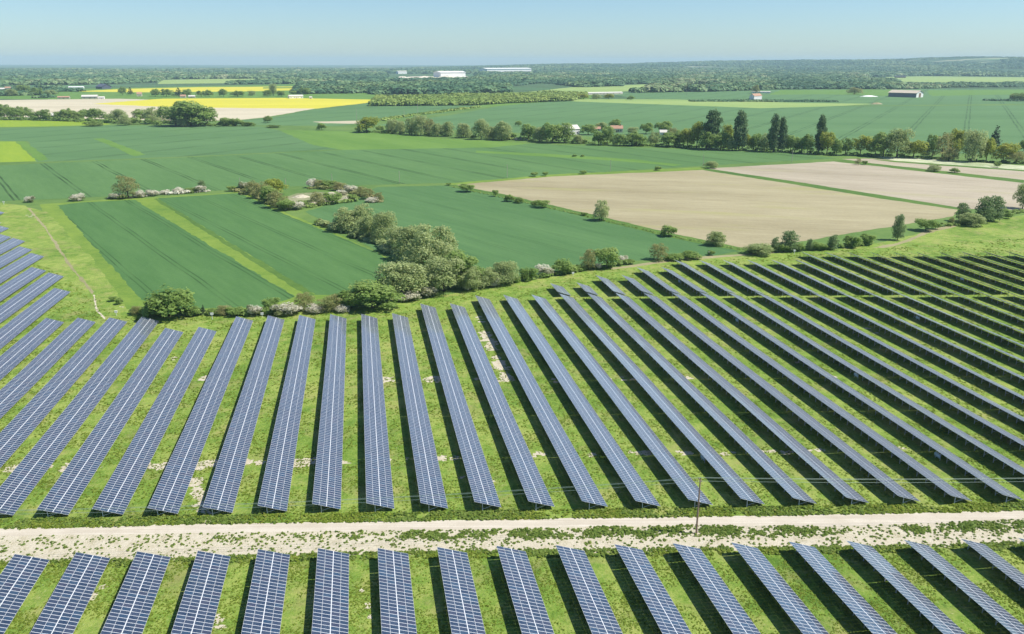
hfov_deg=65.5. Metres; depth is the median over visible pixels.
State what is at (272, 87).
willow tree
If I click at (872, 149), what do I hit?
broadleaf tree
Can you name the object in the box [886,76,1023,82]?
pale field
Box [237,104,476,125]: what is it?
wheat field
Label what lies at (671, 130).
shrub
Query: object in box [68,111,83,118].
broadleaf tree
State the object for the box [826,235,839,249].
young tree
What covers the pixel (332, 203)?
hedge
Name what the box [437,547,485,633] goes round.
solar table
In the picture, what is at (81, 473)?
solar table
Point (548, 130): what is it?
broadleaf tree
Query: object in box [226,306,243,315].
bush
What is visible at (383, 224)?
willow tree
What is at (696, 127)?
yellow green tree
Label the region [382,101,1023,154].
wheat field
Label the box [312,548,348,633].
solar table
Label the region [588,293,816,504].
solar table
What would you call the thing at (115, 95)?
crop field
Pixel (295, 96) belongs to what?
farm shed
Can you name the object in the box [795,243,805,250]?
bush
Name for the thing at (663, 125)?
broadleaf tree
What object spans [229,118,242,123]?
bush
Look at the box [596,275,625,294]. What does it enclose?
solar table
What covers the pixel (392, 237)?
willow tree
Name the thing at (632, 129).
willow tree
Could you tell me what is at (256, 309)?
hawthorn bush
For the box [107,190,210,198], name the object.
hedge
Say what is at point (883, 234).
meadow
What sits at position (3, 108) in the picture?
broadleaf tree
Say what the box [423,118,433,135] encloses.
shrub
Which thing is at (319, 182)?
shrub
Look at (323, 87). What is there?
distant wood
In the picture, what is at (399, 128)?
willow tree
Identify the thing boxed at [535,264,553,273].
hawthorn bush
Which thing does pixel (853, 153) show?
hedge
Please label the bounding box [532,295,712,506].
solar table
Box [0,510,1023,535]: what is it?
chalk track
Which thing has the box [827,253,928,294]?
solar table
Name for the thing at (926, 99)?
crop field
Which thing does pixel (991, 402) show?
solar table
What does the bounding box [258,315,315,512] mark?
solar table
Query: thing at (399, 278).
willow tree
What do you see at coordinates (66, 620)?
solar table
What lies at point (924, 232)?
footpath
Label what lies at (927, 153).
shrub
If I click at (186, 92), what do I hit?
broadleaf tree
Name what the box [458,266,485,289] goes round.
willow tree
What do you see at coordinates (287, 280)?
grass strip
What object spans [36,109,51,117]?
broadleaf tree
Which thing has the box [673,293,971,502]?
solar table
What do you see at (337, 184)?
shrub
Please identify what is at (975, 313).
solar table
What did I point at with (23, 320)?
solar table
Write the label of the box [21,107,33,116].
broadleaf tree
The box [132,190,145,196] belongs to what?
hawthorn bush
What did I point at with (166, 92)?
broadleaf tree
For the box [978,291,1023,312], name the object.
solar table
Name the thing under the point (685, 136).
yellow green tree
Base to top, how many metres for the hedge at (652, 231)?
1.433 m
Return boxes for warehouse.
[396,71,406,73]
[433,71,465,76]
[479,68,530,71]
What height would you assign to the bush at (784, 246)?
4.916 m
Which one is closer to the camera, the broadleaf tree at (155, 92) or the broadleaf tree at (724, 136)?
the broadleaf tree at (724, 136)
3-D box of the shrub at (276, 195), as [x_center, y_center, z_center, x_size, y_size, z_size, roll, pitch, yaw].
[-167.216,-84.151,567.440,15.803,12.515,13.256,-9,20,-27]
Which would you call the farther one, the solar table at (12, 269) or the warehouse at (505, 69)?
the warehouse at (505, 69)
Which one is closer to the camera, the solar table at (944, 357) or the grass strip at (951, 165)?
the solar table at (944, 357)
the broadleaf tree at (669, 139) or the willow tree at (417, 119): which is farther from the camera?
the willow tree at (417, 119)
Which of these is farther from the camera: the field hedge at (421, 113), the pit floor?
the field hedge at (421, 113)
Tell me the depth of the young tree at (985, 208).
514.55 m
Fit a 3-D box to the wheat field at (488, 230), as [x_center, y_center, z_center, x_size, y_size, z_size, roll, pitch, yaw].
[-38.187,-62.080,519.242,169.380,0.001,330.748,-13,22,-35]
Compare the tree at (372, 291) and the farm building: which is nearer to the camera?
the tree at (372, 291)
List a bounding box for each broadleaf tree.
[0,104,10,116]
[5,106,25,117]
[14,84,29,90]
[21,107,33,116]
[28,87,43,93]
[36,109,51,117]
[53,111,62,117]
[59,108,72,118]
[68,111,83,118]
[82,108,106,118]
[117,86,126,93]
[130,108,145,121]
[150,88,160,96]
[154,103,193,125]
[160,89,173,96]
[171,99,210,125]
[181,89,191,94]
[195,90,205,96]
[198,107,217,121]
[204,90,213,94]
[217,88,227,96]
[229,91,244,96]
[259,185,278,198]
[262,90,271,95]
[262,115,272,121]
[275,91,284,96]
[297,87,310,92]
[332,290,364,307]
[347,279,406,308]
[445,248,485,286]
[520,124,535,137]
[540,122,563,142]
[553,122,575,142]
[579,124,597,134]
[592,131,606,144]
[600,126,614,144]
[609,119,620,125]
[612,133,629,145]
[626,131,647,145]
[639,122,653,131]
[654,121,672,129]
[658,132,679,146]
[673,129,686,146]
[696,130,719,149]
[713,131,730,149]
[748,133,761,150]
[784,135,798,149]
[791,137,804,150]
[799,133,816,153]
[831,138,842,154]
[839,138,854,152]
[868,131,894,156]
[869,137,879,152]
[923,134,937,155]
[931,132,958,157]
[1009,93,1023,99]
[1019,140,1023,150]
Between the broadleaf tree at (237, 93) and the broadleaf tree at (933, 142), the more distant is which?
the broadleaf tree at (237, 93)
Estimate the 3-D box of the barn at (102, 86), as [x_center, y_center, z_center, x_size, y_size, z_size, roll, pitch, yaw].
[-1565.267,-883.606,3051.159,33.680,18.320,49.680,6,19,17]
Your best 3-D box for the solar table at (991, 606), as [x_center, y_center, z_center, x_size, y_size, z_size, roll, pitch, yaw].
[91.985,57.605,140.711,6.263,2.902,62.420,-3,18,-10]
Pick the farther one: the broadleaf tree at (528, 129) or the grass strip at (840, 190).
the broadleaf tree at (528, 129)
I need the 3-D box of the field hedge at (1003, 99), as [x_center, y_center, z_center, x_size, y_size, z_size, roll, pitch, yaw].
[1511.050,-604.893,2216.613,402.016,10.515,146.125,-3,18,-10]
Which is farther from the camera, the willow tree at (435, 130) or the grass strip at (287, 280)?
the willow tree at (435, 130)
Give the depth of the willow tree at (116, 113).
1362.93 m
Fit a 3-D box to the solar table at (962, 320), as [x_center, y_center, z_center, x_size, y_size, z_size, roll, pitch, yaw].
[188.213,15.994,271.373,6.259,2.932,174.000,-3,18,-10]
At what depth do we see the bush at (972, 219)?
505.73 m
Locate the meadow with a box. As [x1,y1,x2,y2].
[0,101,1023,314]
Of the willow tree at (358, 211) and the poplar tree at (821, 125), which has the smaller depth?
the willow tree at (358, 211)
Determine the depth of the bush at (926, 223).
490.50 m
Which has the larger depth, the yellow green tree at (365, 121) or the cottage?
the yellow green tree at (365, 121)
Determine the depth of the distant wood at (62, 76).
5078.32 m
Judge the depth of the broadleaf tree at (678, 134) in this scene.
980.19 m
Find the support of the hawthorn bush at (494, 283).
on the meadow
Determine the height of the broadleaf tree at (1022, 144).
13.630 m
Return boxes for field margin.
[376,103,524,121]
[450,167,704,184]
[450,185,746,251]
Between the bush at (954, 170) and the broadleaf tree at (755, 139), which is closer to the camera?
the bush at (954, 170)
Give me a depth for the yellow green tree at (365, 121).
1169.30 m
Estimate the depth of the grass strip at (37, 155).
920.82 m
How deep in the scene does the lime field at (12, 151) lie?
900.43 m
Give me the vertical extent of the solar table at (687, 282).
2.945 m
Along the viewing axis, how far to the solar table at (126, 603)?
152.46 m
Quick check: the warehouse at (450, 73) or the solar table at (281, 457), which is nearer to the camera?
the solar table at (281, 457)
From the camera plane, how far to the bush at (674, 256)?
417.13 m
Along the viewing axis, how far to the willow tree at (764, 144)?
930.87 m
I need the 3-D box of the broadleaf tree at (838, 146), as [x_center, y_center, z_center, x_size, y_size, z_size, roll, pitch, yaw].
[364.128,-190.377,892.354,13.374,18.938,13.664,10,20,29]
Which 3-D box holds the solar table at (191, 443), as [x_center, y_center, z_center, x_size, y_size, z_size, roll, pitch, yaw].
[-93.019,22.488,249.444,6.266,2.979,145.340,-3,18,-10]
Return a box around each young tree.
[196,180,205,185]
[770,237,779,251]
[778,230,800,251]
[806,238,813,249]
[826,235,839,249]
[891,214,905,239]
[954,202,971,219]
[975,196,996,220]
[984,195,1006,220]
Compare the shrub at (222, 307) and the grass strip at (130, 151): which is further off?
the grass strip at (130, 151)
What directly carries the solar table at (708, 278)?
on the site ground at (20, 221)
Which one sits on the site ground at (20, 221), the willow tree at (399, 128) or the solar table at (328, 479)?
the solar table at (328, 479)
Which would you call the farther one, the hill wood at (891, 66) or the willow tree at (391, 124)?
the hill wood at (891, 66)
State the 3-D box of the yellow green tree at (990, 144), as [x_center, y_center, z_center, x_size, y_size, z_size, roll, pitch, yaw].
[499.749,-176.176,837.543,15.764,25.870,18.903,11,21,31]
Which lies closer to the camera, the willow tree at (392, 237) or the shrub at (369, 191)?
the willow tree at (392, 237)
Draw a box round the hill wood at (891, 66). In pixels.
[409,56,1023,76]
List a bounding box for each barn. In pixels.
[95,84,110,88]
[888,90,923,97]
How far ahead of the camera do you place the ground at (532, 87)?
5946.38 m
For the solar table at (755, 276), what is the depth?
380.98 m
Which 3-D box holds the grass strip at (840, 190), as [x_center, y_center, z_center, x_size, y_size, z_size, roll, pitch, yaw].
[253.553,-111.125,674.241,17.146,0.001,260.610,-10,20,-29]
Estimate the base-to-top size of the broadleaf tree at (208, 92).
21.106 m
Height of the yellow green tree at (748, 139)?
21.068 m
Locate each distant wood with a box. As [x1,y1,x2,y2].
[0,67,381,84]
[0,84,85,97]
[289,80,375,93]
[336,68,594,86]
[365,79,513,94]
[485,71,871,92]
[585,70,927,76]
[759,76,906,88]
[904,81,1023,88]
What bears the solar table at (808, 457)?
on the site ground at (20, 221)
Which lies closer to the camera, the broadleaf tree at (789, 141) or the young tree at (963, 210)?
the young tree at (963, 210)
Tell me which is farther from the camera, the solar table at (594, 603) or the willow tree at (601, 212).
the willow tree at (601, 212)
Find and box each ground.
[0,65,1023,118]
[0,203,1023,633]
[0,519,1023,563]
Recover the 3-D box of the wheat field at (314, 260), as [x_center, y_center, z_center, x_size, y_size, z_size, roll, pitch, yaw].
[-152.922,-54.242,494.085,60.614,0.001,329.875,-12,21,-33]
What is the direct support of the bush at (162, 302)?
on the meadow
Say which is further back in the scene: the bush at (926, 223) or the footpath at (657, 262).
the bush at (926, 223)
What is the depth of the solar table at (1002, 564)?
163.38 m
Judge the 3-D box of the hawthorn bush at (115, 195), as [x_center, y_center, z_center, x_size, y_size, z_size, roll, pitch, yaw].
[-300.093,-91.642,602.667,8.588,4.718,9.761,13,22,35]
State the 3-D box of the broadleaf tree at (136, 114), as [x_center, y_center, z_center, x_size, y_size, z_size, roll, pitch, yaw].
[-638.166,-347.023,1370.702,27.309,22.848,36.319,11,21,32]
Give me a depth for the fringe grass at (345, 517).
181.81 m
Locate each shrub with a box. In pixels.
[111,175,139,197]
[129,306,141,314]
[215,305,230,314]
[245,180,261,193]
[249,181,268,196]
[266,190,287,207]
[293,292,315,311]
[310,191,325,204]
[313,179,323,187]
[317,294,342,312]
[332,181,347,189]
[352,186,366,196]
[361,188,374,198]
[374,192,383,201]
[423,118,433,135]
[579,249,596,269]
[648,243,668,261]
[667,128,676,135]
[751,84,759,92]
[846,87,863,93]
[920,149,931,155]
[937,147,959,160]
[1004,151,1023,162]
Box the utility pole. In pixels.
[695,477,701,532]
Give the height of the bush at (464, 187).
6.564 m
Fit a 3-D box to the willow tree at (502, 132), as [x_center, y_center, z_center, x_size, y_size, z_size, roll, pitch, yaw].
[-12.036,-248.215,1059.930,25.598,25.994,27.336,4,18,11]
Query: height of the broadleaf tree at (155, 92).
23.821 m
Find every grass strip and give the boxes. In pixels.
[16,141,47,160]
[94,138,145,155]
[155,198,314,295]
[476,151,679,165]
[703,168,960,209]
[834,160,1023,182]
[867,158,1023,170]
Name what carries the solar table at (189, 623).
on the site ground at (20, 221)
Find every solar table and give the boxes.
[0,226,8,231]
[0,234,10,242]
[0,238,24,253]
[0,246,31,267]
[0,253,43,282]
[0,267,45,300]
[0,273,63,322]
[0,288,69,348]
[0,317,126,467]
[0,317,158,514]
[0,318,63,379]
[0,318,94,417]
[0,554,48,633]
[30,552,109,633]
[37,328,182,516]
[92,327,215,516]
[101,551,169,633]
[148,316,252,514]
[171,551,229,633]
[203,315,283,514]
[241,549,289,633]
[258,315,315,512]
[312,314,345,512]
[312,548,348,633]
[361,314,393,511]
[378,548,416,633]
[392,313,447,509]
[420,303,500,510]
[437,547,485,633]
[450,303,554,508]
[475,295,607,508]
[497,546,553,633]
[504,295,659,507]
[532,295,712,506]
[550,283,569,296]
[556,545,622,633]
[560,294,763,506]
[578,283,597,295]
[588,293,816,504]
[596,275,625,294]
[614,544,691,633]
[616,293,868,503]
[622,275,653,295]
[637,267,679,294]
[644,293,920,502]
[662,267,707,294]
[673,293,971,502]
[673,543,760,633]
[675,260,735,295]
[700,260,762,293]
[700,292,1022,501]
[724,260,790,295]
[728,292,1023,480]
[731,542,828,633]
[748,260,817,293]
[756,292,1023,449]
[772,260,845,295]
[784,292,1023,422]
[790,542,896,633]
[797,260,872,293]
[802,252,900,293]
[812,292,1023,402]
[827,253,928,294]
[839,292,1023,381]
[846,540,965,633]
[848,252,953,294]
[867,292,1023,367]
[871,252,981,293]
[894,252,1005,292]
[898,293,1023,350]
[905,540,1023,633]
[918,253,1023,292]
[924,292,1023,334]
[940,252,1023,281]
[951,292,1023,322]
[962,539,1023,590]
[963,252,1023,273]
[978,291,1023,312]
[984,251,1023,266]
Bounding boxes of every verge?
[40,192,395,309]
[876,156,1023,169]
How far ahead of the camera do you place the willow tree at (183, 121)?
1268.53 m
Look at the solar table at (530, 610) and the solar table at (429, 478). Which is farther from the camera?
the solar table at (429, 478)
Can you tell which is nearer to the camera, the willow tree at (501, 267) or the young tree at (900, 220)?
the willow tree at (501, 267)
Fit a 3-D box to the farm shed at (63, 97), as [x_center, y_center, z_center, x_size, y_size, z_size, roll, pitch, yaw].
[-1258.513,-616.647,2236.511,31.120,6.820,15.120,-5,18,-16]
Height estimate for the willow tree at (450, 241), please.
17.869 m
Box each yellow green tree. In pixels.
[263,178,288,192]
[355,116,379,131]
[576,94,588,98]
[604,94,613,98]
[679,128,694,144]
[688,121,705,147]
[722,124,733,139]
[744,134,752,150]
[819,131,835,154]
[850,135,872,153]
[899,140,929,157]
[947,128,967,153]
[979,137,996,159]
[991,142,1021,159]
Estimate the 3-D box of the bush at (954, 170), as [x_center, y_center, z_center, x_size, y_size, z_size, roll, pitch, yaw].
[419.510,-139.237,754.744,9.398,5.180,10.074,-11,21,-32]
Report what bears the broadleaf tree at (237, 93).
on the crop field at (115, 95)
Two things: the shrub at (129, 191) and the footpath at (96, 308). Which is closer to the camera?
the footpath at (96, 308)
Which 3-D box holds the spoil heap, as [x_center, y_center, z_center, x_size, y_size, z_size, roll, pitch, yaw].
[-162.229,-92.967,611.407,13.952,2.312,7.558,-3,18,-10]
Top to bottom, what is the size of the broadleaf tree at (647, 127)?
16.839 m
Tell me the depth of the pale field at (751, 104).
2036.35 m
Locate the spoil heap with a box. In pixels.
[292,194,308,197]
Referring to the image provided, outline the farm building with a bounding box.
[561,125,579,134]
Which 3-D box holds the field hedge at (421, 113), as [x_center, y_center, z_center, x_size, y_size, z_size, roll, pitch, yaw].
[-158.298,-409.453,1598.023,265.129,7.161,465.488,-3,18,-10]
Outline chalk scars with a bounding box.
[2,216,904,629]
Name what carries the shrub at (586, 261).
on the meadow
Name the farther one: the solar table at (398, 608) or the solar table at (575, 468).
the solar table at (575, 468)
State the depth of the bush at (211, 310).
325.94 m
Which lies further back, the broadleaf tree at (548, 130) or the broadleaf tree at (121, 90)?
the broadleaf tree at (121, 90)
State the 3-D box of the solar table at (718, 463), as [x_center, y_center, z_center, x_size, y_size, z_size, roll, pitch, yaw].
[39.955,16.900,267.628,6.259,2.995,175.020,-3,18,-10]
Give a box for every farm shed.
[57,96,69,98]
[68,86,83,87]
[81,95,97,98]
[288,95,302,97]
[588,92,622,94]
[751,91,770,92]
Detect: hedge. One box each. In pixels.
[0,116,255,125]
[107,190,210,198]
[128,301,354,315]
[229,188,290,209]
[298,197,357,207]
[307,185,383,202]
[316,218,448,289]
[358,129,679,146]
[376,105,480,120]
[453,186,740,248]
[476,259,634,286]
[678,144,1023,163]
[688,99,838,101]
[744,241,873,253]
[940,208,1023,225]
[983,98,1023,100]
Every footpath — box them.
[27,208,93,293]
[93,295,104,318]
[611,251,789,269]
[874,225,955,247]
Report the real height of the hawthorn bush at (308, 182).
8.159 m
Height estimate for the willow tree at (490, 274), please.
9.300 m
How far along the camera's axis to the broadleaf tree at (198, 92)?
2370.69 m
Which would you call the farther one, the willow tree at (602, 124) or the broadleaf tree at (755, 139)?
the willow tree at (602, 124)
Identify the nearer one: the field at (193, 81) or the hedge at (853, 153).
the hedge at (853, 153)
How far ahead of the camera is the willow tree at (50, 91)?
2407.10 m
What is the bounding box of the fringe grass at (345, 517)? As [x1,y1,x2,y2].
[0,501,1023,568]
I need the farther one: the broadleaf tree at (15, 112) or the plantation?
the plantation
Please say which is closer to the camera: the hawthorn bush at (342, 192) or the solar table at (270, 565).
the solar table at (270, 565)
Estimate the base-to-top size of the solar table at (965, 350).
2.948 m
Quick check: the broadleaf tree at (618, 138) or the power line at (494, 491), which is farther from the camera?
the broadleaf tree at (618, 138)
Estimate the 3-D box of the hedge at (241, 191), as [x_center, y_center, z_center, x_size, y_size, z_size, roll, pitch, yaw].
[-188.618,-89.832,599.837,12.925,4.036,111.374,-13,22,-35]
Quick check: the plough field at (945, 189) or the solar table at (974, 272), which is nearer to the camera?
the solar table at (974, 272)
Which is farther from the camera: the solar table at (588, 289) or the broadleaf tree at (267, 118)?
the broadleaf tree at (267, 118)
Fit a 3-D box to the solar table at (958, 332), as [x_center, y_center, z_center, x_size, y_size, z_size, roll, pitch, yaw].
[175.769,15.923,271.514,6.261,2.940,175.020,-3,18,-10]
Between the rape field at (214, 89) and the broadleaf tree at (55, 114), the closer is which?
the broadleaf tree at (55, 114)
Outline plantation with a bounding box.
[368,90,588,105]
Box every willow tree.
[4,89,17,94]
[43,89,58,94]
[108,109,128,119]
[116,115,131,124]
[143,107,161,121]
[174,115,187,126]
[269,83,276,95]
[327,207,360,230]
[350,203,373,227]
[353,215,376,236]
[369,210,397,239]
[373,260,437,299]
[383,225,414,248]
[385,119,396,132]
[391,224,431,260]
[395,121,405,132]
[398,223,459,275]
[404,117,417,134]
[413,114,427,135]
[423,256,465,290]
[429,123,441,135]
[433,235,459,255]
[440,121,454,135]
[456,123,472,137]
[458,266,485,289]
[470,118,490,139]
[477,266,499,286]
[485,126,498,138]
[490,261,520,286]
[493,120,511,139]
[532,127,545,141]
[572,134,584,143]
[592,200,609,219]
[593,94,601,98]
[595,122,608,128]
[626,127,638,133]
[646,132,660,143]
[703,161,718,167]
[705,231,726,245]
[724,136,737,150]
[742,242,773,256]
[758,133,768,149]
[885,127,915,157]
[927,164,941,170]
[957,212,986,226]
[961,128,988,161]
[1012,182,1023,208]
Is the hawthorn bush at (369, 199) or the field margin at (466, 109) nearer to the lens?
the hawthorn bush at (369, 199)
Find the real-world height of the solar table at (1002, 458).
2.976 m
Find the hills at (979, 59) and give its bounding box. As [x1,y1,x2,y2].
[334,57,1023,76]
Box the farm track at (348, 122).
[319,121,358,123]
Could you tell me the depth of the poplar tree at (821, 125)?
901.26 m
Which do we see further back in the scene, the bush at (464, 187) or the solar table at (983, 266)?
the bush at (464, 187)
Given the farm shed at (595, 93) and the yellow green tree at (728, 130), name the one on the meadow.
the yellow green tree at (728, 130)
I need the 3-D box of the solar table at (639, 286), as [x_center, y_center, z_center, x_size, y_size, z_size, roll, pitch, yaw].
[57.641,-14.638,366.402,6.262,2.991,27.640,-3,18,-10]
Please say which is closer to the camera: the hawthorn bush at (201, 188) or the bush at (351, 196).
the bush at (351, 196)
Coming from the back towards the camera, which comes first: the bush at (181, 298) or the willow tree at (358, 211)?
the willow tree at (358, 211)
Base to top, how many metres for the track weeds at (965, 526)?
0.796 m
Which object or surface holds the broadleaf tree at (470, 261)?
on the meadow
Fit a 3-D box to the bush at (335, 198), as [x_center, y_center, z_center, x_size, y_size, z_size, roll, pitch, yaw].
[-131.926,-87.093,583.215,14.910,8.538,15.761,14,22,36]
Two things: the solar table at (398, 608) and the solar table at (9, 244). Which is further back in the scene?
the solar table at (9, 244)
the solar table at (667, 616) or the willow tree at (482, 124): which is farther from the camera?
the willow tree at (482, 124)
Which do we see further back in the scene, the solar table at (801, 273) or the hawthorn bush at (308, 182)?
the hawthorn bush at (308, 182)
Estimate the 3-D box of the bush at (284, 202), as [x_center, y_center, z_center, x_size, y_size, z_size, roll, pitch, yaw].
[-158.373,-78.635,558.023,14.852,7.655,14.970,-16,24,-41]
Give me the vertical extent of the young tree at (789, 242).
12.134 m
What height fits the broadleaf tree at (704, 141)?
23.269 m
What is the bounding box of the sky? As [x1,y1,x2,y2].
[0,0,1023,64]
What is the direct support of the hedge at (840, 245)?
on the meadow
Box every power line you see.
[0,481,1023,514]
[21,478,1023,510]
[32,477,978,509]
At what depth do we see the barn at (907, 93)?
2425.38 m
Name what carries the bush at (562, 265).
on the meadow
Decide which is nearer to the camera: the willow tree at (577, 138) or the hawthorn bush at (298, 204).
the hawthorn bush at (298, 204)
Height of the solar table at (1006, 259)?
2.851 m
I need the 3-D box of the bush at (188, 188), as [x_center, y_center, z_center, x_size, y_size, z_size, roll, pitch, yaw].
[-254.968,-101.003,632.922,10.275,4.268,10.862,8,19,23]
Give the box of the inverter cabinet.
[934,452,940,458]
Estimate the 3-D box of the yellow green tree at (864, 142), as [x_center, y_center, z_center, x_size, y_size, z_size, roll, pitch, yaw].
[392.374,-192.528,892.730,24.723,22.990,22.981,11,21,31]
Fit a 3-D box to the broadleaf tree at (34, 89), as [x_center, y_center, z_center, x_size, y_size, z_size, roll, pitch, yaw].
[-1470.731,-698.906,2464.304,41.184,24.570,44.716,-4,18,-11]
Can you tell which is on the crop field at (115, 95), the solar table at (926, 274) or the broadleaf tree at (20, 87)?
the broadleaf tree at (20, 87)
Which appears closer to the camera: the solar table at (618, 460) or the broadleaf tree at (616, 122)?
the solar table at (618, 460)
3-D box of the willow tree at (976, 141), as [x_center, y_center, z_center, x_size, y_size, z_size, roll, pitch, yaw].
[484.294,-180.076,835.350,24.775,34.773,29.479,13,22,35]
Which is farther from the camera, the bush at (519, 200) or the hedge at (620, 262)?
the bush at (519, 200)
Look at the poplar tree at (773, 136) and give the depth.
917.08 m
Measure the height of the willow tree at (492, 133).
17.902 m
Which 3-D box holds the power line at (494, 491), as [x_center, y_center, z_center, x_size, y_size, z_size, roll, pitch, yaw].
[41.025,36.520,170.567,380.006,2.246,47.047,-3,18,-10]
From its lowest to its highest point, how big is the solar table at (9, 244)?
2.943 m
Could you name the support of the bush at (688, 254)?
on the wheat field at (488, 230)
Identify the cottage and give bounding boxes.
[659,130,666,135]
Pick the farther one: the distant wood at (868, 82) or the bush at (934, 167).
the distant wood at (868, 82)
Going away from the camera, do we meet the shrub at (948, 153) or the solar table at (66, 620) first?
the solar table at (66, 620)
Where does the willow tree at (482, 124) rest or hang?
on the meadow
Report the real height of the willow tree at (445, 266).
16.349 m
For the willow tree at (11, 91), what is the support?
on the crop field at (115, 95)
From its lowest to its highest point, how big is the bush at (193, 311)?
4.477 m
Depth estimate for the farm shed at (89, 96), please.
2233.66 m
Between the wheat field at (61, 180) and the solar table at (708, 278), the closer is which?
the solar table at (708, 278)
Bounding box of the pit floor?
[288,192,347,204]
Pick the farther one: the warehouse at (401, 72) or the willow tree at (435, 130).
the warehouse at (401, 72)
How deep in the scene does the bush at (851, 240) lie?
446.22 m
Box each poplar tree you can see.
[702,108,723,148]
[732,110,748,150]
[767,113,781,151]
[777,116,788,149]
[813,114,827,151]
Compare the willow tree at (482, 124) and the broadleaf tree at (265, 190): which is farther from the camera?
the willow tree at (482, 124)
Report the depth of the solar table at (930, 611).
154.24 m
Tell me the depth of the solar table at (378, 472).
224.74 m
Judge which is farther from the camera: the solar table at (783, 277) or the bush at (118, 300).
the solar table at (783, 277)
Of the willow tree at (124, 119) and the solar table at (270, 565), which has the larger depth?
the willow tree at (124, 119)
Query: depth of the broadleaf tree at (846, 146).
891.06 m
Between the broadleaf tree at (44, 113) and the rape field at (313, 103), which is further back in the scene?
the rape field at (313, 103)
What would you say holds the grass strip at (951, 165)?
on the plough field at (1000, 173)
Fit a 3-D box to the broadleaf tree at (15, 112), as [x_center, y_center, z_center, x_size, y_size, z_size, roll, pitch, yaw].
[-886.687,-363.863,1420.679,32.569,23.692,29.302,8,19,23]
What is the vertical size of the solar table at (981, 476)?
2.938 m
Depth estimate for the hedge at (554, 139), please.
1053.03 m
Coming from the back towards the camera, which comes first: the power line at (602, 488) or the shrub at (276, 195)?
the shrub at (276, 195)
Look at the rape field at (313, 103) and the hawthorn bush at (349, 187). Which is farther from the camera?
the rape field at (313, 103)
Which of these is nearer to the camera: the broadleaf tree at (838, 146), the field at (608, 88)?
the broadleaf tree at (838, 146)
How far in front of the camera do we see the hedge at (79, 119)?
1345.73 m
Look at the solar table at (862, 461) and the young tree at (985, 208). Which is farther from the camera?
the young tree at (985, 208)
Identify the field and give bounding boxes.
[0,84,376,99]
[0,99,309,119]
[0,120,108,126]
[0,125,333,161]
[0,141,35,161]
[0,143,831,200]
[58,200,293,307]
[73,86,292,91]
[97,98,369,108]
[158,78,281,83]
[158,193,396,294]
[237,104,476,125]
[281,130,526,149]
[305,185,737,279]
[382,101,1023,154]
[424,93,593,105]
[468,170,956,246]
[531,83,698,91]
[567,99,866,107]
[613,89,1023,104]
[708,161,1023,209]
[769,90,890,95]
[846,158,1023,179]
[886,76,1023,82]
[927,90,1023,95]
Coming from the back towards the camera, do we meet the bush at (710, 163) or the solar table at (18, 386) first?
the bush at (710, 163)
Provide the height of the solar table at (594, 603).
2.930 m
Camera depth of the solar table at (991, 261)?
410.23 m
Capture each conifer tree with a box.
[171,88,182,96]
[989,125,1002,147]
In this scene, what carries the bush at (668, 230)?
on the meadow
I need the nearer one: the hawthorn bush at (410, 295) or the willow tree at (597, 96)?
the hawthorn bush at (410, 295)
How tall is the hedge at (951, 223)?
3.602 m
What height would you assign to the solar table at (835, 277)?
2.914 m
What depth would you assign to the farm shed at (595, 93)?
2595.71 m
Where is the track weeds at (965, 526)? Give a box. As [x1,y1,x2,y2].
[0,519,1023,563]
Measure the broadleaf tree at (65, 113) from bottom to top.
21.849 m
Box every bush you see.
[23,196,35,201]
[27,112,38,117]
[68,193,84,200]
[82,121,103,125]
[102,113,117,118]
[108,193,120,198]
[115,297,123,303]
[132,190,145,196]
[141,283,195,316]
[145,190,160,194]
[147,291,177,314]
[172,187,183,192]
[184,187,197,192]
[184,305,201,315]
[192,186,205,191]
[205,308,214,315]
[218,117,232,125]
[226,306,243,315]
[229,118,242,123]
[238,181,248,188]
[240,121,253,125]
[246,305,261,313]
[261,297,280,307]
[269,302,302,315]
[276,199,295,208]
[289,201,305,208]
[296,200,311,205]
[304,303,325,313]
[306,178,316,186]
[316,123,326,129]
[321,179,335,186]
[323,192,342,202]
[333,302,350,311]
[336,190,347,194]
[343,185,356,190]
[346,194,358,198]
[364,196,378,201]
[375,125,384,130]
[397,290,421,300]
[417,286,438,296]
[459,183,474,191]
[490,277,499,285]
[504,194,515,200]
[513,197,523,202]
[519,268,538,280]
[534,200,549,205]
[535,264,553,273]
[551,258,576,271]
[594,247,620,267]
[618,255,628,260]
[660,224,677,235]
[664,252,683,259]
[680,250,701,258]
[778,244,788,250]
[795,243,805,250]
[811,241,828,249]
[842,235,862,246]
[860,232,876,243]
[914,218,939,230]
[949,168,959,172]
[1004,212,1013,217]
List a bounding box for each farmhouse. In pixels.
[610,124,622,131]
[749,93,761,99]
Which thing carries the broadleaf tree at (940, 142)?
on the meadow
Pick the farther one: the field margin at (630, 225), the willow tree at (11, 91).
the willow tree at (11, 91)

